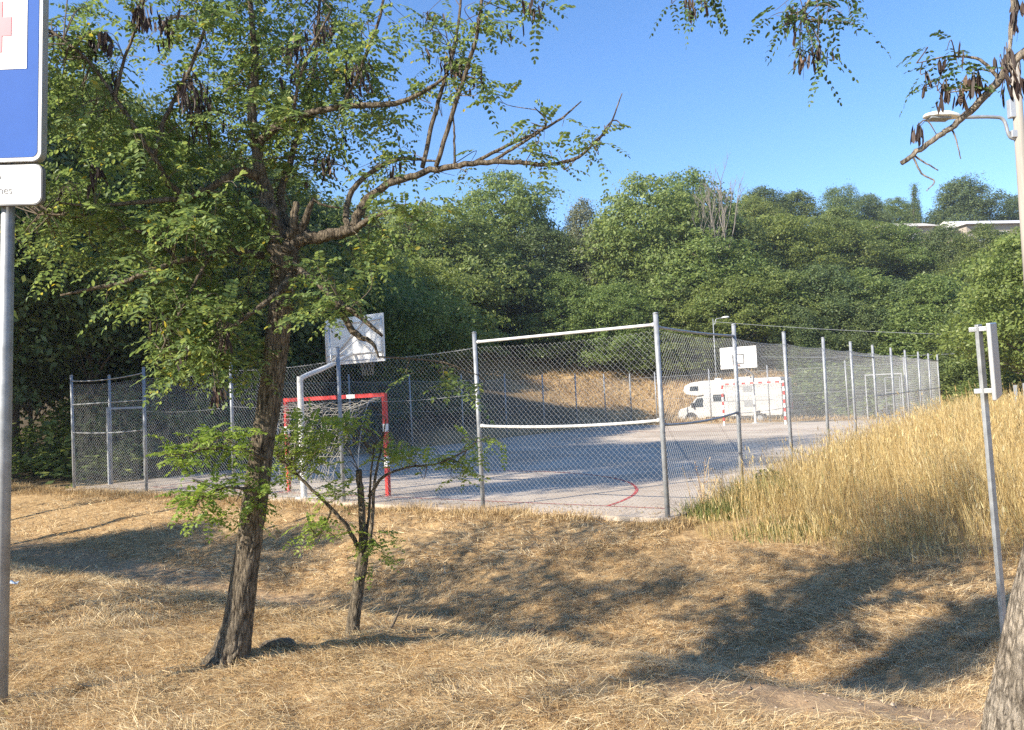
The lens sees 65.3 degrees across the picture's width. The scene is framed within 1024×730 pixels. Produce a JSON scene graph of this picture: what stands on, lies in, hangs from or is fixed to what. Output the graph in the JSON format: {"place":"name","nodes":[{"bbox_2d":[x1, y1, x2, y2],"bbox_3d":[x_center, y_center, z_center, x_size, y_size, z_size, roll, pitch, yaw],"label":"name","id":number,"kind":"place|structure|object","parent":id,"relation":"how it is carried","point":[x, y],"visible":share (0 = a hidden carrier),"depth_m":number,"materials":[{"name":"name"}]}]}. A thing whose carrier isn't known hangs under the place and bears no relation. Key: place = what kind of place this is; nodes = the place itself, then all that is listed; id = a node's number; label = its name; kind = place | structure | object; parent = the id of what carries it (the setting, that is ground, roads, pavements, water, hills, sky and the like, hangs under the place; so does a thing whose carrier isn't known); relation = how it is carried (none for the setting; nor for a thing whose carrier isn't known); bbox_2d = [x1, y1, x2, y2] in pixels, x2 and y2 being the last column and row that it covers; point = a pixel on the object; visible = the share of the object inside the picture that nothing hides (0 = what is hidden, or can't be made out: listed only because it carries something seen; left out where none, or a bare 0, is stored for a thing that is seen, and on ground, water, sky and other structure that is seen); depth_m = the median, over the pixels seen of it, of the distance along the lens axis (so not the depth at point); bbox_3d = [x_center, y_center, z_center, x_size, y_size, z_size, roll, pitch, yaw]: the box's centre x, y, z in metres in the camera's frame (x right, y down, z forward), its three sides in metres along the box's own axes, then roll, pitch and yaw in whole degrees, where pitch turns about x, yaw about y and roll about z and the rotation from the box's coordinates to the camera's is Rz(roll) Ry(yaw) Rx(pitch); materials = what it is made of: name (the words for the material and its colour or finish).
{"place":"outdoors","nodes":[
{"label":"outdoors","id":0,"kind":"place"},
{"bbox_2d":[0,259,1023,729],"bbox_3d":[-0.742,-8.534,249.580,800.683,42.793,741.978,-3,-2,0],"label":"ground","id":1,"kind":"structure","parent":0,"point":[774,693],"depth_m":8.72,"materials":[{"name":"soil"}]},
{"bbox_2d":[0,0,48,704],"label":"road sign","id":2,"kind":"object","parent":1,"relation":"on","point":[24,27],"visible":1,"depth_m":4.39,"materials":[{"name":"metal"}]},
{"bbox_2d":[13,268,100,465],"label":"broadleaf tree","id":3,"kind":"object","parent":1,"relation":"on","point":[54,372],"visible":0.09,"depth_m":26.23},
{"bbox_2d":[0,109,166,442],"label":"broadleaf tree","id":4,"kind":"object","parent":1,"relation":"on","point":[20,294],"visible":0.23,"depth_m":23.79,"materials":[{"name":"plant"}]},
{"bbox_2d":[0,59,196,468],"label":"broadleaf tree","id":5,"kind":"object","parent":1,"relation":"on","point":[15,415],"visible":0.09,"depth_m":24.58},
{"bbox_2d":[13,66,229,463],"bbox_3d":[-14.914,-2.978,27.188,10.274,14.228,10.344,-3,-2,9],"label":"broadleaf tree","id":6,"kind":"object","parent":1,"relation":"on","point":[117,178],"visible":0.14,"depth_m":24.97,"materials":[{"name":"plant"}]},
{"bbox_2d":[14,211,232,428],"bbox_3d":[-18.233,-3.357,32.446,16.274,14.648,19.062,-3,-2,14],"label":"broadleaf tree","id":7,"kind":"object","parent":1,"relation":"on","point":[58,397],"depth_m":30.51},
{"bbox_2d":[11,376,252,488],"bbox_3d":[-13.092,2.799,27.238,9.666,4.747,10.723,-1,-3,-29],"label":"bush","id":8,"kind":"object","parent":1,"relation":"on","point":[59,450],"visible":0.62,"depth_m":25.07,"materials":[{"name":"plant"}]},
{"bbox_2d":[14,63,328,449],"bbox_3d":[-15.672,-3.461,32.704,15.950,15.113,18.333,-1,-3,-30],"label":"broadleaf tree","id":9,"kind":"object","parent":1,"relation":"on","point":[155,98],"visible":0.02,"depth_m":30.16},
{"bbox_2d":[15,139,374,427],"bbox_3d":[-11.889,-2.432,31.020,13.308,12.809,14.362,-2,-3,-21],"label":"broadleaf tree","id":10,"kind":"object","parent":1,"relation":"on","point":[137,369],"visible":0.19,"depth_m":27.90,"materials":[{"name":"plant"}]},
{"bbox_2d":[98,390,346,468],"bbox_3d":[-11.107,2.767,29.968,9.452,4.197,8.506,-4,-3,25],"label":"bush","id":11,"kind":"object","parent":1,"relation":"on","point":[215,413],"visible":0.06,"depth_m":29.17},
{"bbox_2d":[51,144,441,399],"bbox_3d":[-11.863,-2.568,32.777,15.109,12.884,17.052,-4,-3,34],"label":"broadleaf tree","id":12,"kind":"object","parent":1,"relation":"on","point":[326,213],"visible":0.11,"depth_m":32.72,"materials":[{"name":"plant"}]},
{"bbox_2d":[173,375,381,446],"bbox_3d":[-10.713,2.584,34.659,10.108,4.832,11.157,-4,-3,31],"label":"bush","id":13,"kind":"object","parent":1,"relation":"on","point":[291,404],"visible":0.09,"depth_m":32.77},
{"bbox_2d":[259,637,296,648],"bbox_3d":[-1.546,1.843,5.281,0.251,0.081,0.073,-2,-2,-11],"label":"rock","id":14,"kind":"object","parent":1,"relation":"on","point":[286,640],"visible":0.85,"depth_m":5.26,"materials":[{"name":"stone"}]},
{"bbox_2d":[184,139,426,398],"bbox_3d":[-12.361,-3.330,37.239,16.453,14.084,14.085,-1,-3,-38],"label":"broadleaf tree","id":15,"kind":"object","parent":1,"relation":"on","point":[401,257],"visible":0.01,"depth_m":36.33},
{"bbox_2d":[0,0,630,668],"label":"locust tree","id":16,"kind":"object","parent":1,"relation":"on","point":[196,344],"visible":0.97,"depth_m":4.94,"materials":[{"name":"green plant"}]},
{"bbox_2d":[322,195,387,245],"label":"broadleaf tree","id":17,"kind":"object","parent":1,"relation":"on","point":[352,207],"visible":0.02,"depth_m":62.58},
{"bbox_2d":[279,367,436,445],"bbox_3d":[-8.777,2.265,37.307,9.911,4.865,10.993,-3,-2,14],"label":"bush","id":18,"kind":"object","parent":1,"relation":"on","point":[377,404],"visible":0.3,"depth_m":36.77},
{"bbox_2d":[70,312,669,516],"bbox_3d":[-4.733,1.421,16.543,16.950,3.372,0.116,-4,-3,34],"label":"chain link fence","id":19,"kind":"object","parent":1,"relation":"on","point":[660,404],"visible":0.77,"depth_m":13.98,"materials":[{"name":"metal"}]},
{"bbox_2d":[107,374,632,483],"bbox_3d":[-1.902,2.080,35.594,0.111,3.372,32.747,-4,-3,34],"label":"chain link fence","id":20,"kind":"object","parent":1,"relation":"on","point":[277,432],"visible":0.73,"depth_m":33.07,"materials":[{"name":"metal"}]},
{"bbox_2d":[106,406,144,484],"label":"gate","id":21,"kind":"structure","parent":20,"relation":"attached to","point":[108,446],"depth_m":22.04,"materials":[{"name":"metal"}]},
{"bbox_2d":[239,208,510,413],"bbox_3d":[-8.130,-1.997,35.662,14.784,11.129,13.050,-4,-3,37],"label":"broadleaf tree","id":22,"kind":"object","parent":1,"relation":"on","point":[398,340],"visible":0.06,"depth_m":35.19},
{"bbox_2d":[294,245,460,417],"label":"broadleaf tree","id":23,"kind":"object","parent":1,"relation":"on","point":[385,370],"visible":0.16,"depth_m":39.08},
{"bbox_2d":[271,394,507,635],"bbox_3d":[-0.877,1.067,5.526,1.657,1.775,0.904,-2,-2,-18],"label":"locust tree","id":24,"kind":"object","parent":1,"relation":"on","point":[365,544],"visible":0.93,"depth_m":5.53,"materials":[{"name":"green plant"}]},
{"bbox_2d":[352,205,432,250],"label":"broadleaf tree","id":25,"kind":"object","parent":1,"relation":"on","point":[388,217],"visible":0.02,"depth_m":63.52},
{"bbox_2d":[359,250,527,411],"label":"broadleaf tree","id":26,"kind":"object","parent":1,"relation":"on","point":[457,342],"visible":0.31,"depth_m":42.68,"materials":[{"name":"plant"}]},
{"bbox_2d":[369,220,517,368],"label":"broadleaf tree","id":27,"kind":"object","parent":1,"relation":"on","point":[428,250],"visible":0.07,"depth_m":58.28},
{"bbox_2d":[374,361,518,424],"bbox_3d":[-5.014,1.818,42.819,8.788,4.474,9.888,-1,-3,-36],"label":"bush","id":28,"kind":"object","parent":1,"relation":"on","point":[449,405],"visible":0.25,"depth_m":41.53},
{"bbox_2d":[11,343,886,541],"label":"dry grass","id":29,"kind":"structure","parent":1,"relation":"on","point":[63,491],"depth_m":20.01,"materials":[{"name":"plant"}]},
{"bbox_2d":[369,194,553,362],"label":"broadleaf tree","id":30,"kind":"object","parent":1,"relation":"on","point":[465,252],"visible":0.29,"depth_m":58.69,"materials":[{"name":"plant"}]},
{"bbox_2d":[69,420,911,521],"bbox_3d":[3.752,3.013,28.836,17.110,0.280,30.200,-4,-3,34],"label":"sports court","id":31,"kind":"object","parent":1,"relation":"on","point":[654,485],"visible":0.36,"depth_m":20.37,"materials":[{"name":"concrete"}]},
{"bbox_2d":[268,393,390,499],"bbox_3d":[-4.012,1.691,16.709,3.080,2.080,0.910,-4,-3,34],"label":"goal","id":32,"kind":"object","parent":31,"relation":"on","point":[384,411],"visible":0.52,"depth_m":16.43,"materials":[{"name":"red paint"}]},
{"bbox_2d":[296,313,385,498],"bbox_3d":[-3.900,0.840,17.529,2.206,3.835,1.652,-1,-3,-32],"label":"basketball hoop","id":33,"kind":"object","parent":31,"relation":"on","point":[354,348],"visible":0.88,"depth_m":17.61,"materials":[{"name":"white paint"}]},
{"bbox_2d":[155,426,858,507],"bbox_3d":[4.201,2.799,27.705,14.232,0.004,27.068,-4,-3,34],"label":"court line","id":34,"kind":"object","parent":31,"relation":"on","point":[636,489],"visible":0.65,"depth_m":16.25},
{"bbox_2d":[720,346,757,422],"bbox_3d":[11.749,1.020,39.489,2.744,3.835,1.709,-1,-3,-37],"label":"basketball hoop","id":35,"kind":"object","parent":31,"relation":"on","point":[744,352],"visible":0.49,"depth_m":39.09,"materials":[{"name":"white paint"}]},
{"bbox_2d":[721,381,786,425],"bbox_3d":[11.972,1.880,39.285,3.080,2.080,0.910,-4,-3,34],"label":"goal","id":36,"kind":"object","parent":31,"relation":"on","point":[752,383],"visible":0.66,"depth_m":39.27,"materials":[{"name":"red paint"}]},
{"bbox_2d":[865,373,904,417],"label":"gate","id":37,"kind":"structure","parent":31,"relation":"on","point":[885,391],"depth_m":40.65,"materials":[{"name":"metal"}]},
{"bbox_2d":[17,562,977,728],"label":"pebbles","id":38,"kind":"object","parent":1,"relation":"on","point":[891,703],"visible":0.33,"depth_m":4.46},
{"bbox_2d":[4,483,991,729],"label":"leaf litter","id":39,"kind":"object","parent":1,"relation":"on","point":[643,681],"visible":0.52,"depth_m":7.41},
{"bbox_2d":[496,244,541,348],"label":"conifer tree","id":40,"kind":"object","parent":1,"relation":"on","point":[513,327],"visible":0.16,"depth_m":63.64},
{"bbox_2d":[444,168,607,295],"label":"broadleaf tree","id":41,"kind":"object","parent":1,"relation":"on","point":[521,201],"visible":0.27,"depth_m":66.81,"materials":[{"name":"plant"}]},
{"bbox_2d":[487,222,608,332],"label":"broadleaf tree","id":42,"kind":"object","parent":1,"relation":"on","point":[560,252],"visible":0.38,"depth_m":63.97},
{"bbox_2d":[500,268,611,366],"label":"broadleaf tree","id":43,"kind":"object","parent":1,"relation":"on","point":[537,325],"visible":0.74,"depth_m":59.71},
{"bbox_2d":[551,196,627,322],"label":"conifer tree","id":44,"kind":"object","parent":1,"relation":"on","point":[574,216],"visible":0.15,"depth_m":66.73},
{"bbox_2d":[569,236,631,290],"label":"broadleaf tree","id":45,"kind":"object","parent":1,"relation":"on","point":[599,269],"visible":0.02,"depth_m":65.82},
{"bbox_2d":[551,275,683,372],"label":"broadleaf tree","id":46,"kind":"object","parent":1,"relation":"on","point":[607,310],"visible":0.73,"depth_m":58.09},
{"bbox_2d":[569,227,692,294],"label":"broadleaf tree","id":47,"kind":"object","parent":1,"relation":"on","point":[623,264],"visible":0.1,"depth_m":64.94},
{"bbox_2d":[597,300,707,377],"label":"broadleaf tree","id":48,"kind":"object","parent":1,"relation":"on","point":[642,363],"visible":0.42,"depth_m":57.42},
{"bbox_2d":[608,254,714,324],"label":"broadleaf tree","id":49,"kind":"object","parent":1,"relation":"on","point":[638,281],"visible":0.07,"depth_m":61.88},
{"bbox_2d":[565,169,758,324],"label":"broadleaf tree","id":50,"kind":"object","parent":1,"relation":"on","point":[625,209],"visible":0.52,"depth_m":62.89,"materials":[{"name":"plant"}]},
{"bbox_2d":[641,364,682,375],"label":"bush","id":51,"kind":"object","parent":1,"relation":"on","point":[653,370],"visible":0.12,"depth_m":58.01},
{"bbox_2d":[634,287,746,378],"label":"broadleaf tree","id":52,"kind":"object","parent":1,"relation":"on","point":[697,358],"visible":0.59,"depth_m":56.19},
{"bbox_2d":[677,366,717,375],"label":"bush","id":53,"kind":"object","parent":1,"relation":"on","point":[698,372],"visible":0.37,"depth_m":57.41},
{"bbox_2d":[630,165,767,275],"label":"broadleaf tree","id":54,"kind":"object","parent":1,"relation":"on","point":[692,181],"visible":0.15,"depth_m":67.28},
{"bbox_2d":[682,457,718,514],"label":"weed plant","id":55,"kind":"object","parent":1,"relation":"on","point":[702,497],"visible":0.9,"depth_m":12.00,"materials":[{"name":"plant"}]},
{"bbox_2d":[600,224,821,345],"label":"broadleaf tree","id":56,"kind":"object","parent":1,"relation":"on","point":[740,260],"visible":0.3,"depth_m":58.99,"materials":[{"name":"plant"}]},
{"bbox_2d":[691,166,732,265],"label":"dead tree","id":57,"kind":"object","parent":1,"relation":"on","point":[703,205],"visible":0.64,"depth_m":61.95,"materials":[{"name":"grey wood"}]},
{"bbox_2d":[713,316,728,377],"bbox_3d":[13.711,-0.261,51.886,1.117,5.821,0.300,-3,-2,0],"label":"street lamp","id":58,"kind":"object","parent":1,"relation":"on","point":[724,317],"visible":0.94,"depth_m":51.90,"materials":[{"name":"metal"}]},
{"bbox_2d":[713,321,950,334],"bbox_3d":[23.500,-2.238,48.999,21.623,2.416,0.025,-3,-2,16],"label":"overhead cable","id":59,"kind":"object","parent":58,"relation":"attached to","point":[829,329],"visible":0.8,"depth_m":50.02,"materials":[{"name":"grey plastic"}]},
{"bbox_2d":[700,152,746,273],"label":"dead tree","id":60,"kind":"object","parent":1,"relation":"on","point":[721,202],"visible":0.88,"depth_m":61.03,"materials":[{"name":"grey wood"}]},
{"bbox_2d":[712,468,747,504],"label":"weed plant","id":61,"kind":"object","parent":1,"relation":"on","point":[731,486],"visible":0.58,"depth_m":12.39,"materials":[{"name":"plant"}]},
{"bbox_2d":[691,200,776,249],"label":"broadleaf tree","id":62,"kind":"object","parent":1,"relation":"on","point":[743,220],"depth_m":76.42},
{"bbox_2d":[678,376,792,420],"bbox_3d":[13.526,2.184,48.842,6.595,2.840,2.440,-4,-3,34],"label":"motorhome","id":63,"kind":"object","parent":1,"relation":"on","point":[705,395],"visible":0.46,"depth_m":47.86,"materials":[{"name":"paint"}]},
{"bbox_2d":[660,274,819,370],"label":"broadleaf tree","id":64,"kind":"object","parent":1,"relation":"on","point":[749,310],"visible":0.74,"depth_m":55.81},
{"bbox_2d":[703,218,806,290],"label":"broadleaf tree","id":65,"kind":"object","parent":1,"relation":"on","point":[753,233],"visible":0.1,"depth_m":66.27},
{"bbox_2d":[670,471,853,548],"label":"green grass","id":66,"kind":"structure","parent":1,"relation":"on","point":[705,509],"depth_m":11.66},
{"bbox_2d":[726,193,808,249],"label":"broadleaf tree","id":67,"kind":"object","parent":1,"relation":"on","point":[761,209],"visible":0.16,"depth_m":89.42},
{"bbox_2d":[629,357,907,424],"bbox_3d":[13.614,1.735,44.792,15.404,3.372,0.107,-4,-3,34],"label":"chain link fence","id":68,"kind":"object","parent":1,"relation":"on","point":[708,379],"visible":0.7,"depth_m":44.98,"materials":[{"name":"metal"}]},
{"bbox_2d":[753,463,784,482],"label":"weed plant","id":69,"kind":"object","parent":1,"relation":"on","point":[756,474],"visible":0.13,"depth_m":13.34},
{"bbox_2d":[735,185,803,222],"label":"broadleaf tree","id":70,"kind":"object","parent":1,"relation":"on","point":[773,195],"visible":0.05,"depth_m":98.56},
{"bbox_2d":[717,264,845,348],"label":"broadleaf tree","id":71,"kind":"object","parent":1,"relation":"on","point":[780,280],"visible":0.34,"depth_m":57.33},
{"bbox_2d":[743,210,856,287],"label":"broadleaf tree","id":72,"kind":"object","parent":1,"relation":"on","point":[784,230],"visible":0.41,"depth_m":69.41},
{"bbox_2d":[659,324,941,509],"bbox_3d":[11.716,1.033,25.739,0.128,3.372,33.720,-4,-3,34],"label":"chain link fence","id":73,"kind":"object","parent":1,"relation":"on","point":[827,413],"visible":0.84,"depth_m":17.47,"materials":[{"name":"metal"}]},
{"bbox_2d":[781,189,827,232],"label":"broadleaf tree","id":74,"kind":"object","parent":1,"relation":"on","point":[806,206],"visible":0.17,"depth_m":102.65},
{"bbox_2d":[757,302,863,373],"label":"broadleaf tree","id":75,"kind":"object","parent":1,"relation":"on","point":[794,337],"visible":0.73,"depth_m":54.85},
{"bbox_2d":[773,213,895,280],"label":"broadleaf tree","id":76,"kind":"object","parent":1,"relation":"on","point":[849,234],"visible":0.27,"depth_m":73.29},
{"bbox_2d":[774,260,897,351],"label":"broadleaf tree","id":77,"kind":"object","parent":1,"relation":"on","point":[823,274],"visible":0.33,"depth_m":57.74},
{"bbox_2d":[649,0,1023,729],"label":"locust tree","id":78,"kind":"object","parent":1,"relation":"on","point":[1005,704],"visible":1,"depth_m":3.68,"materials":[{"name":"green plant"}]},
{"bbox_2d":[816,182,866,215],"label":"stone pine","id":79,"kind":"object","parent":1,"relation":"on","point":[835,200],"visible":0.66,"depth_m":107.06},
{"bbox_2d":[820,204,868,248],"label":"broadleaf tree","id":80,"kind":"object","parent":1,"relation":"on","point":[841,212],"visible":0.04,"depth_m":89.07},
{"bbox_2d":[788,360,926,418],"bbox_3d":[20.045,2.495,52.606,12.585,5.954,13.884,-2,-3,-21],"label":"bush","id":81,"kind":"object","parent":1,"relation":"on","point":[817,389],"visible":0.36,"depth_m":49.43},
{"bbox_2d":[808,297,919,373],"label":"broadleaf tree","id":82,"kind":"object","parent":1,"relation":"on","point":[856,333],"visible":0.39,"depth_m":55.07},
{"bbox_2d":[798,264,931,348],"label":"broadleaf tree","id":83,"kind":"object","parent":1,"relation":"on","point":[867,279],"visible":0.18,"depth_m":57.78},
{"bbox_2d":[850,192,898,223],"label":"broadleaf tree","id":84,"kind":"object","parent":1,"relation":"on","point":[873,206],"visible":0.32,"depth_m":110.06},
{"bbox_2d":[833,217,920,275],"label":"broadleaf tree","id":85,"kind":"object","parent":1,"relation":"on","point":[875,227],"visible":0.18,"depth_m":77.62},
{"bbox_2d":[828,363,951,416],"bbox_3d":[23.949,2.456,51.523,11.278,5.110,10.013,-2,-2,-15],"label":"bush","id":86,"kind":"object","parent":1,"relation":"on","point":[891,389],"visible":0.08,"depth_m":49.72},
{"bbox_2d":[849,309,951,385],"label":"broadleaf tree","id":87,"kind":"object","parent":1,"relation":"on","point":[911,315],"visible":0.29,"depth_m":53.95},
{"bbox_2d":[850,276,955,364],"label":"broadleaf tree","id":88,"kind":"object","parent":1,"relation":"on","point":[897,290],"visible":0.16,"depth_m":56.17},
{"bbox_2d":[882,196,930,223],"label":"broadleaf tree","id":89,"kind":"object","parent":1,"relation":"on","point":[902,214],"visible":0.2,"depth_m":119.82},
{"bbox_2d":[866,220,953,282],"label":"broadleaf tree","id":90,"kind":"object","parent":1,"relation":"on","point":[908,268],"visible":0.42,"depth_m":77.59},
{"bbox_2d":[881,223,943,253],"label":"house","id":91,"kind":"structure","parent":1,"relation":"on","point":[925,227],"depth_m":102.89,"materials":[{"name":"paint"}]},
{"bbox_2d":[907,182,925,222],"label":"cypress tree","id":92,"kind":"object","parent":1,"relation":"on","point":[915,216],"visible":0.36,"depth_m":107.70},
{"bbox_2d":[862,367,977,414],"bbox_3d":[26.715,2.385,50.707,9.776,4.592,10.790,-4,-3,29],"label":"bush","id":93,"kind":"object","parent":1,"relation":"on","point":[943,386],"visible":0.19,"depth_m":48.46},
{"bbox_2d":[854,266,997,377],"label":"broadleaf tree","id":94,"kind":"object","parent":1,"relation":"on","point":[934,285],"visible":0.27,"depth_m":54.03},
{"bbox_2d":[904,220,985,289],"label":"broadleaf tree","id":95,"kind":"object","parent":1,"relation":"on","point":[938,238],"visible":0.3,"depth_m":76.63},
{"bbox_2d":[908,231,1023,384],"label":"broadleaf tree","id":96,"kind":"object","parent":1,"relation":"on","point":[1004,285],"visible":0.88,"depth_m":39.54,"materials":[{"name":"plant"}]},
{"bbox_2d":[913,309,1020,396],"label":"broadleaf tree","id":97,"kind":"object","parent":1,"relation":"on","point":[943,358],"visible":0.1,"depth_m":51.33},
{"bbox_2d":[922,171,1018,224],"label":"broadleaf tree","id":98,"kind":"object","parent":1,"relation":"on","point":[965,202],"visible":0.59,"depth_m":117.48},
{"bbox_2d":[918,369,1023,411],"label":"bush","id":99,"kind":"object","parent":1,"relation":"on","point":[1007,382],"visible":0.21,"depth_m":43.27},
{"bbox_2d":[930,221,1014,291],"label":"broadleaf tree","id":100,"kind":"object","parent":1,"relation":"on","point":[985,234],"visible":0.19,"depth_m":73.28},
{"bbox_2d":[923,62,1023,279],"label":"street lamp","id":101,"kind":"object","parent":1,"relation":"on","point":[1015,112],"visible":0.92,"depth_m":12.94,"materials":[{"name":"grey metal"}]},
{"bbox_2d":[934,298,1023,386],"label":"broadleaf tree","id":102,"kind":"object","parent":1,"relation":"on","point":[966,366],"visible":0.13,"depth_m":47.27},
{"bbox_2d":[940,220,1019,248],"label":"house","id":103,"kind":"structure","parent":1,"relation":"on","point":[1007,225],"depth_m":100.58,"materials":[{"name":"paint"}]},
{"bbox_2d":[945,226,1021,283],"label":"broadleaf tree","id":104,"kind":"object","parent":1,"relation":"on","point":[1010,233],"visible":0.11,"depth_m":70.10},
{"bbox_2d":[969,322,1005,633],"bbox_3d":[3.587,1.045,5.945,0.166,2.745,0.532,-4,-3,36],"label":"road sign","id":105,"kind":"object","parent":1,"relation":"on","point":[995,389],"visible":0.9,"depth_m":5.99,"materials":[{"name":"metal"}]},
{"bbox_2d":[994,192,1018,219],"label":"broadleaf tree","id":106,"kind":"object","parent":1,"relation":"on","point":[1015,214],"visible":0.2,"depth_m":121.04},
{"bbox_2d":[48,0,1023,256],"label":"sky","id":107,"kind":"structure","parent":0,"point":[708,99],"materials":[{"name":"blue"}]},
{"bbox_2d":[667,380,1023,566],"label":"tall grass","id":108,"kind":"structure","parent":0,"point":[954,431],"depth_m":10.97,"materials":[{"name":"plant"}]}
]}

